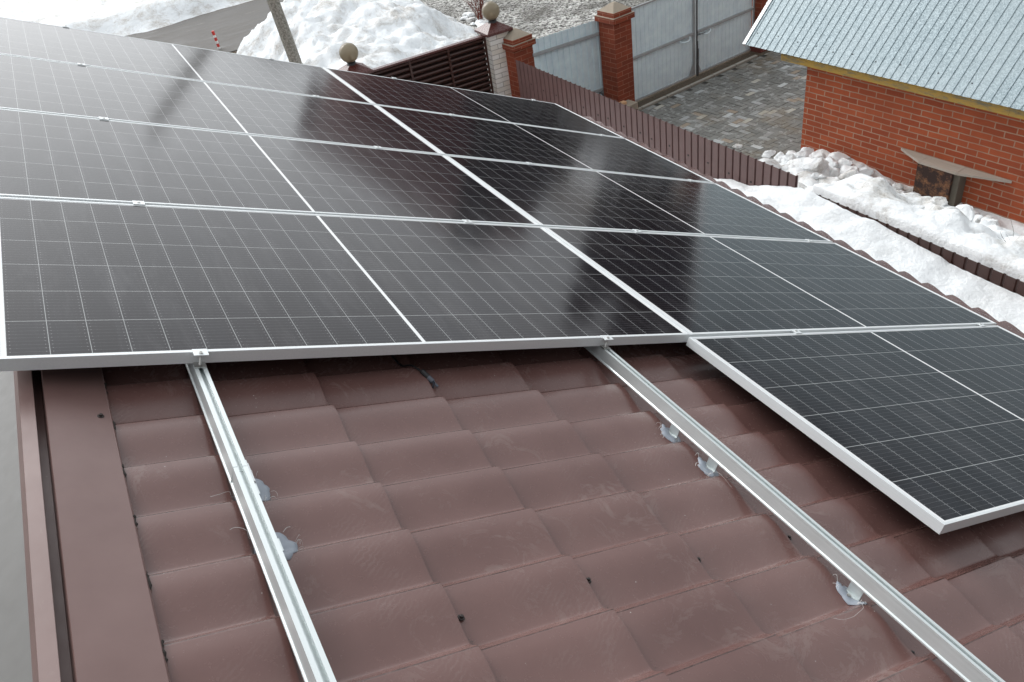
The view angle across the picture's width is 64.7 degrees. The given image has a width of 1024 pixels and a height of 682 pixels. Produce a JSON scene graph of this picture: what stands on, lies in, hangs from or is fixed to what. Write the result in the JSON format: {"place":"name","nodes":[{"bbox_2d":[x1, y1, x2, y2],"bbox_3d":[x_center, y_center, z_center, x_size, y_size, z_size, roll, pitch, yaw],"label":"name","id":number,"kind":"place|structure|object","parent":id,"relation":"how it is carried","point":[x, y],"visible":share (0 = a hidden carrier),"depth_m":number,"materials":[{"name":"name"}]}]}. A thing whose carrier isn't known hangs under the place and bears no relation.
{"place":"outdoors","nodes":[
{"label":"outdoors","id":0,"kind":"place"},
{"bbox_2d":[126,0,283,52],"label":"road","id":1,"kind":"structure","parent":0,"point":[232,27],"depth_m":23.08,"materials":[{"name":"grey asphalt"}]},
{"bbox_2d":[211,30,220,48],"bbox_3d":[-7.679,-7.807,20.999,0.086,0.481,0.072,-24,39,-18],"label":"marker post","id":2,"kind":"object","parent":1,"relation":"on","point":[216,40],"visible":1,"depth_m":20.96,"materials":[{"name":"white plastic"}]},
{"bbox_2d":[338,62,372,73],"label":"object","id":3,"kind":"structure","parent":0,"point":[357,67],"depth_m":12.31,"materials":[{"name":"brown paint"}]},
{"bbox_2d":[339,43,357,65],"bbox_3d":[-2.471,-4.351,12.276,0.290,0.334,0.290,-24,39,-18],"label":"globe lamp","id":4,"kind":"object","parent":3,"relation":"on","point":[348,53],"visible":1,"depth_m":12.17,"materials":[{"name":"beige plastic"}]},
{"bbox_2d":[216,0,769,106],"bbox_3d":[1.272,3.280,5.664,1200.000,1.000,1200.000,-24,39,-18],"label":"ground","id":5,"kind":"structure","parent":0,"point":[690,80],"depth_m":15.06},
{"bbox_2d":[0,0,251,35],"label":"snow","id":6,"kind":"structure","parent":5,"relation":"on","point":[122,17],"depth_m":24.39,"materials":[{"name":"white snow"}]},
{"bbox_2d":[267,0,302,63],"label":"concrete pole","id":7,"kind":"object","parent":5,"relation":"on","point":[284,31],"visible":0.47,"depth_m":14.16,"materials":[{"name":"grey concrete"}]},
{"bbox_2d":[236,0,477,68],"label":"snow","id":8,"kind":"structure","parent":5,"relation":"on","point":[377,33],"depth_m":17.78,"materials":[{"name":"white snow"}]},
{"bbox_2d":[370,35,493,93],"bbox_3d":[-1.219,-3.882,13.328,2.120,1.745,0.095,-24,39,-18],"label":"louvre fence","id":9,"kind":"object","parent":5,"relation":"on","point":[463,64],"visible":0.34,"depth_m":13.09,"materials":[{"name":"brown metal"}]},
{"bbox_2d":[474,21,512,96],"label":"white brick pillar","id":10,"kind":"structure","parent":5,"relation":"on","point":[494,34],"depth_m":13.24,"materials":[{"name":"white brick"}]},
{"bbox_2d":[482,1,499,23],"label":"globe lamp","id":11,"kind":"object","parent":10,"relation":"on","point":[490,11],"visible":1,"depth_m":12.90,"materials":[{"name":"beige glass"}]},
{"bbox_2d":[0,116,1023,681],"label":"house","id":12,"kind":"structure","parent":5,"relation":"on","point":[556,514],"depth_m":1.97,"materials":[{"name":"brown paint"}]},
{"bbox_2d":[210,471,277,500],"bbox_3d":[-0.626,0.341,1.889,0.151,0.059,0.124,-2,30,-32],"label":"rail bracket","id":13,"kind":"object","parent":12,"relation":"attached to","point":[263,489],"visible":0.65,"depth_m":1.92,"materials":[{"name":"metal"}]},
{"bbox_2d":[185,363,246,482],"bbox_3d":[-1.864,-0.916,3.730,0.036,0.048,5.130,-2,30,-32],"label":"mounting rail","id":14,"kind":"object","parent":13,"relation":"on","point":[224,439],"visible":0.34,"depth_m":1.99,"materials":[{"name":"metal"}]},
{"bbox_2d":[132,200,144,204],"bbox_3d":[-1.388,-0.493,3.006,0.040,0.052,0.037,-2,30,-32],"label":"clamp","id":15,"kind":"object","parent":14,"relation":"on","point":[138,202],"visible":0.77,"depth_m":2.99,"materials":[{"name":"metal"}]},
{"bbox_2d":[192,349,208,368],"bbox_3d":[-0.836,0.048,2.168,0.038,0.047,0.037,-2,30,-32],"label":"end clamp","id":16,"kind":"object","parent":14,"relation":"attached to","point":[200,353],"visible":1,"depth_m":2.16,"materials":[{"name":"metal"}]},
{"bbox_2d":[0,54,441,154],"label":"solar panel","id":17,"kind":"object","parent":14,"relation":"on","point":[45,86],"visible":0.78,"depth_m":4.50,"materials":[{"name":"grey"}]},
{"bbox_2d":[0,197,689,371],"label":"solar panel","id":18,"kind":"object","parent":14,"relation":"on","point":[84,284],"visible":0.94,"depth_m":2.70,"materials":[{"name":"glass"}]},
{"bbox_2d":[231,527,303,559],"bbox_3d":[-0.522,0.435,1.750,0.146,0.059,0.116,-2,30,-32],"label":"rail bracket","id":19,"kind":"object","parent":12,"relation":"attached to","point":[289,548],"visible":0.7,"depth_m":1.78,"materials":[{"name":"metal"}]},
{"bbox_2d":[230,466,336,681],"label":"mounting rail","id":20,"kind":"object","parent":19,"relation":"attached to","point":[308,650],"visible":1,"depth_m":1.57,"materials":[{"name":"metal"}]},
{"bbox_2d":[245,460,255,482],"bbox_3d":[-0.602,0.308,1.855,0.008,0.029,0.080,-2,30,-32],"label":"splice plate","id":21,"kind":"object","parent":20,"relation":"attached to","point":[250,472],"visible":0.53,"depth_m":1.85,"materials":[{"name":"metal"}]},
{"bbox_2d":[391,355,438,387],"bbox_3d":[-0.369,0.042,2.638,0.049,0.099,0.374,-31,42,-26],"label":"cable","id":22,"kind":"object","parent":12,"relation":"on","point":[425,374],"visible":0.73,"depth_m":2.56,"materials":[{"name":"black plastic"}]},
{"bbox_2d":[657,422,680,442],"bbox_3d":[0.515,0.296,2.625,0.085,0.057,0.098,-2,30,-32],"label":"rail bracket","id":23,"kind":"object","parent":12,"relation":"attached to","point":[671,433],"visible":0.96,"depth_m":2.62,"materials":[{"name":"metal"}]},
{"bbox_2d":[695,453,728,483],"bbox_3d":[0.621,0.400,2.464,0.086,0.057,0.168,-2,30,-32],"label":"rail bracket","id":24,"kind":"object","parent":12,"relation":"attached to","point":[709,467],"visible":0.98,"depth_m":2.49,"materials":[{"name":"metal"}]},
{"bbox_2d":[834,574,866,619],"bbox_3d":[0.834,0.653,2.049,0.187,0.056,0.136,-2,30,-32],"label":"rail bracket","id":25,"kind":"object","parent":12,"relation":"attached to","point":[851,594],"visible":1,"depth_m":2.08,"materials":[{"name":"metal"}]},
{"bbox_2d":[584,346,1004,681],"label":"mounting rail","id":26,"kind":"object","parent":25,"relation":"attached to","point":[947,649],"depth_m":2.18,"materials":[{"name":"metal"}]},
{"bbox_2d":[0,17,372,103],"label":"solar panel","id":27,"kind":"object","parent":26,"relation":"attached to","point":[29,39],"visible":0.8,"depth_m":5.36,"materials":[{"name":"grey"}]},
{"bbox_2d":[0,109,539,225],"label":"solar panel","id":28,"kind":"object","parent":26,"relation":"on","point":[56,157],"visible":0.77,"depth_m":3.62,"materials":[{"name":"grey"}]},
{"bbox_2d":[600,335,613,349],"bbox_3d":[0.337,0.005,2.913,0.038,0.047,0.037,-2,30,-32],"label":"end clamp","id":29,"kind":"object","parent":26,"relation":"attached to","point":[606,338],"visible":1,"depth_m":2.91,"materials":[{"name":"silver metal"}]},
{"bbox_3d":[1.567,-0.847,5.504,0.036,0.048,5.910,-2,30,-32],"label":"rail","id":30,"kind":"object","parent":12,"relation":"attached to","visible":0},
{"bbox_2d":[376,105,713,182],"bbox_3d":[0.274,-1.400,5.845,2.274,0.035,1.122,-2,30,-32],"label":"solar panel","id":31,"kind":"object","parent":30,"relation":"attached to","point":[453,135],"visible":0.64,"depth_m":5.72,"materials":[{"name":"grey"}]},
{"bbox_2d":[445,155,832,242],"bbox_3d":[0.826,-0.856,5.007,2.274,0.035,1.122,-2,30,-32],"label":"solar panel","id":32,"kind":"object","parent":30,"relation":"attached to","point":[549,196],"visible":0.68,"depth_m":4.87,"materials":[{"name":"grey"}]},
{"bbox_2d":[502,28,535,97],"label":"brick pillar","id":33,"kind":"structure","parent":5,"relation":"on","point":[517,44],"depth_m":13.18,"materials":[{"name":"red brick"}]},
{"bbox_2d":[420,0,649,62],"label":"gravel","id":34,"kind":"structure","parent":5,"relation":"on","point":[537,19],"depth_m":19.65,"materials":[{"name":"stone"}]},
{"bbox_2d":[466,12,474,16],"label":"snow lump","id":35,"kind":"object","parent":34,"relation":"on","point":[470,14],"visible":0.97,"depth_m":20.22,"materials":[{"name":"white snow"}]},
{"bbox_2d":[466,17,476,21],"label":"snow lump","id":36,"kind":"object","parent":34,"relation":"on","point":[470,19],"visible":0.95,"depth_m":19.86,"materials":[{"name":"white snow"}]},
{"bbox_2d":[463,0,484,19],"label":"red shrub","id":37,"kind":"object","parent":34,"relation":"on","point":[478,13],"visible":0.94,"depth_m":19.50,"materials":[{"name":"brown plant"}]},
{"bbox_2d":[594,1,634,101],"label":"brick pillar","id":38,"kind":"structure","parent":5,"relation":"on","point":[613,18],"depth_m":13.65,"materials":[{"name":"red brick"}]},
{"bbox_2d":[533,20,603,95],"bbox_3d":[1.056,-4.577,13.808,1.480,1.475,0.062,-24,39,-18],"label":"sheet fence","id":39,"kind":"object","parent":38,"relation":"attached to","point":[572,55],"visible":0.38,"depth_m":13.63,"materials":[{"name":"grey metal"}]},
{"bbox_2d":[625,99,637,108],"bbox_3d":[1.921,-3.986,14.030,0.500,0.199,0.240,-29,41,-24],"label":"pillar footing","id":40,"kind":"object","parent":5,"relation":"on","point":[632,104],"visible":0.23,"depth_m":13.99,"materials":[{"name":"beige concrete"}]},
{"bbox_2d":[516,60,797,187],"bbox_3d":[1.635,-2.355,10.791,0.066,1.605,5.700,-26,40,-20],"label":"metal fence","id":41,"kind":"object","parent":5,"relation":"on","point":[702,155],"visible":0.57,"depth_m":10.08,"materials":[{"name":"brown metal"}]},
{"bbox_2d":[631,0,694,101],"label":"gate leaf","id":42,"kind":"object","parent":5,"relation":"on","point":[663,39],"visible":0.91,"depth_m":14.34,"materials":[{"name":"grey metal"}]},
{"bbox_2d":[638,55,757,110],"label":"kerb","id":43,"kind":"structure","parent":5,"relation":"on","point":[658,100],"depth_m":14.72,"materials":[{"name":"concrete"}]},
{"bbox_2d":[696,0,704,75],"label":"gate post","id":44,"kind":"object","parent":5,"relation":"on","point":[697,60],"visible":1,"depth_m":14.72,"materials":[{"name":"metal"}]},
{"bbox_2d":[750,0,767,52],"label":"brick pillar","id":45,"kind":"structure","parent":5,"relation":"on","point":[760,5],"depth_m":15.29,"materials":[{"name":"red brick"}]},
{"bbox_2d":[695,0,754,73],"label":"gate leaf","id":46,"kind":"object","parent":45,"relation":"attached to","point":[724,26],"visible":1,"depth_m":15.09,"materials":[{"name":"grey metal"}]},
{"bbox_2d":[714,178,1023,332],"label":"snow","id":47,"kind":"structure","parent":5,"relation":"on","point":[875,240],"depth_m":7.29,"materials":[{"name":"white snow"}]},
{"bbox_2d":[742,0,1023,223],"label":"shed","id":48,"kind":"structure","parent":5,"relation":"on","point":[887,81],"depth_m":10.12,"materials":[{"name":"red brick"}]},
{"bbox_2d":[759,149,1023,281],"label":"snow","id":49,"kind":"structure","parent":5,"relation":"on","point":[953,229],"depth_m":7.57,"materials":[{"name":"white snow"}]},
{"bbox_2d":[732,144,742,147],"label":"snow lump","id":50,"kind":"object","parent":49,"relation":"on","point":[737,146],"visible":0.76,"depth_m":12.46,"materials":[{"name":"white snow"}]},
{"bbox_2d":[762,150,775,157],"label":"snow lump","id":51,"kind":"object","parent":49,"relation":"on","point":[768,153],"visible":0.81,"depth_m":12.10,"materials":[{"name":"white snow"}]},
{"bbox_2d":[774,151,784,161],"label":"snow lump","id":52,"kind":"object","parent":49,"relation":"on","point":[778,156],"visible":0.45,"depth_m":11.93,"materials":[{"name":"white snow"}]},
{"bbox_2d":[780,155,787,163],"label":"snow lump","id":53,"kind":"object","parent":49,"relation":"on","point":[783,160],"visible":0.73,"depth_m":11.81,"materials":[{"name":"white snow"}]},
{"bbox_2d":[786,151,795,161],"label":"snow lump","id":54,"kind":"object","parent":49,"relation":"on","point":[790,156],"visible":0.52,"depth_m":11.70,"materials":[{"name":"white snow"}]},
{"bbox_2d":[793,151,808,157],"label":"snow lump","id":55,"kind":"object","parent":49,"relation":"on","point":[799,154],"visible":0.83,"depth_m":11.39,"materials":[{"name":"white snow"}]},
{"bbox_2d":[800,147,813,153],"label":"snow lump","id":56,"kind":"object","parent":49,"relation":"on","point":[808,150],"visible":0.45,"depth_m":11.78,"materials":[{"name":"white snow"}]},
{"bbox_2d":[811,172,818,178],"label":"snow lump","id":57,"kind":"object","parent":49,"relation":"on","point":[815,175],"visible":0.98,"depth_m":10.64,"materials":[{"name":"white snow"}]},
{"bbox_2d":[802,157,828,173],"bbox_3d":[4.118,-2.362,11.019,0.400,0.257,0.255,-31,51,-25],"label":"snow lump","id":58,"kind":"object","parent":49,"relation":"on","point":[816,164],"visible":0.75,"depth_m":10.92,"materials":[{"name":"white snow"}]},
{"bbox_2d":[811,152,825,158],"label":"snow lump","id":59,"kind":"object","parent":49,"relation":"on","point":[817,155],"visible":0.48,"depth_m":11.41,"materials":[{"name":"white snow"}]},
{"bbox_2d":[824,156,838,167],"bbox_3d":[4.439,-2.467,11.272,0.222,0.213,0.290,-15,29,36],"label":"snow lump","id":60,"kind":"object","parent":49,"relation":"on","point":[833,163],"visible":0.69,"depth_m":11.19,"materials":[{"name":"white snow"}]},
{"bbox_2d":[830,168,839,176],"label":"snow lump","id":61,"kind":"object","parent":49,"relation":"on","point":[835,172],"visible":0.84,"depth_m":10.98,"materials":[{"name":"white snow"}]},
{"bbox_2d":[828,151,849,160],"bbox_3d":[4.610,-2.597,11.420,0.240,0.137,0.257,-20,38,-13],"label":"snow lump","id":62,"kind":"object","parent":49,"relation":"on","point":[837,155],"visible":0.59,"depth_m":11.37,"materials":[{"name":"white snow"}]},
{"bbox_2d":[838,158,852,167],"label":"snow lump","id":63,"kind":"object","parent":49,"relation":"on","point":[843,161],"visible":0.73,"depth_m":11.24,"materials":[{"name":"white snow"}]},
{"bbox_2d":[838,169,856,179],"bbox_3d":[4.374,-2.120,10.528,0.243,0.179,0.243,-3,34,38],"label":"snow lump","id":64,"kind":"object","parent":49,"relation":"on","point":[846,175],"visible":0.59,"depth_m":10.46,"materials":[{"name":"white snow"}]},
{"bbox_2d":[840,165,860,173],"bbox_3d":[4.654,-2.304,11.085,0.306,0.188,0.215,17,45,31],"label":"snow lump","id":65,"kind":"object","parent":49,"relation":"on","point":[845,168],"visible":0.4,"depth_m":11.06,"materials":[{"name":"white snow"}]},
{"bbox_2d":[859,166,874,175],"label":"snow lump","id":66,"kind":"object","parent":49,"relation":"on","point":[867,170],"visible":0.61,"depth_m":10.99,"materials":[{"name":"white snow"}]},
{"bbox_2d":[892,183,903,189],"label":"snow lump","id":67,"kind":"object","parent":49,"relation":"on","point":[897,186],"visible":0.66,"depth_m":10.69,"materials":[{"name":"white snow"}]},
{"bbox_2d":[931,196,947,205],"bbox_3d":[4.191,-1.362,7.920,0.110,0.109,0.168,-10,29,-43],"label":"snow lump","id":68,"kind":"object","parent":49,"relation":"on","point":[938,200],"visible":0.95,"depth_m":7.88,"materials":[{"name":"white snow"}]},
{"bbox_2d":[956,204,974,220],"bbox_3d":[4.907,-1.383,8.763,0.246,0.166,0.271,26,49,38],"label":"snow lump","id":69,"kind":"object","parent":49,"relation":"on","point":[967,210],"visible":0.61,"depth_m":8.71,"materials":[{"name":"white snow"}]},
{"bbox_2d":[971,214,982,222],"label":"snow lump","id":70,"kind":"object","parent":49,"relation":"on","point":[977,218],"visible":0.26,"depth_m":8.62,"materials":[{"name":"white snow"}]},
{"bbox_2d":[980,216,998,225],"bbox_3d":[4.913,-1.177,8.306,0.153,0.190,0.237,-21,38,-12],"label":"snow lump","id":71,"kind":"object","parent":49,"relation":"on","point":[987,221],"visible":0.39,"depth_m":8.26,"materials":[{"name":"white snow"}]},
{"bbox_2d":[818,195,1023,296],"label":"metal fence","id":72,"kind":"object","parent":5,"relation":"on","point":[1000,279],"visible":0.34,"depth_m":7.00,"materials":[{"name":"brown metal"}]},
{"bbox_2d":[654,55,765,105],"bbox_3d":[6.362,-2.935,11.788,8.500,0.012,9.030,-29,41,-24],"label":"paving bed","id":73,"kind":"object","parent":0,"point":[672,97],"visible":0.06,"depth_m":14.76,"materials":[{"name":"grey stone"}]},
{"bbox_2d":[641,51,806,162],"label":"pavement","id":74,"kind":"structure","parent":0,"point":[755,108],"depth_m":13.69,"materials":[{"name":"grey stone"}]},
{"bbox_2d":[913,163,966,206],"bbox_3d":[5.454,-1.988,10.336,0.197,0.522,0.550,-28,41,-22],"label":"rusty box","id":75,"kind":"object","parent":74,"relation":"on","point":[931,182],"visible":0.72,"depth_m":10.23,"materials":[{"name":"brown metal"}]},
{"bbox_2d":[901,148,1011,182],"bbox_3d":[5.458,-2.169,10.106,0.206,0.030,1.460,-28,41,-22],"label":"wooden board","id":76,"kind":"object","parent":75,"relation":"on","point":[941,165],"visible":1,"depth_m":10.07,"materials":[{"name":"brown wood"}]},
{"bbox_3d":[0.373,-0.804,4.746,0.036,0.048,5.910,-2,30,-32],"label":"rail","id":77,"kind":"object","parent":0,"visible":0},
{"bbox_2d":[324,67,623,137],"bbox_3d":[-0.279,-1.943,6.683,2.274,0.035,1.122,-2,30,-32],"label":"solar panel","id":78,"kind":"object","parent":77,"relation":"on","point":[394,92],"visible":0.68,"depth_m":6.58,"materials":[{"name":"grey"}]},
{"bbox_2d":[543,227,996,336],"bbox_3d":[1.378,-0.312,4.169,2.274,0.035,1.122,-2,30,-32],"label":"solar panel","id":79,"kind":"object","parent":77,"relation":"on","point":[698,286],"visible":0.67,"depth_m":4.00,"materials":[{"name":"grey"}]},
{"bbox_2d":[790,329,801,333],"bbox_3d":[1.209,-0.023,3.467,0.040,0.052,0.037,-2,30,-32],"label":"clamp","id":80,"kind":"object","parent":77,"relation":"on","point":[796,331],"visible":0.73,"depth_m":3.45,"materials":[{"name":"silver metal"}]},
{"bbox_2d":[686,325,1023,533],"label":"solar panel","id":81,"kind":"object","parent":77,"relation":"on","point":[925,426],"visible":1,"depth_m":2.98,"materials":[{"name":"grey"}]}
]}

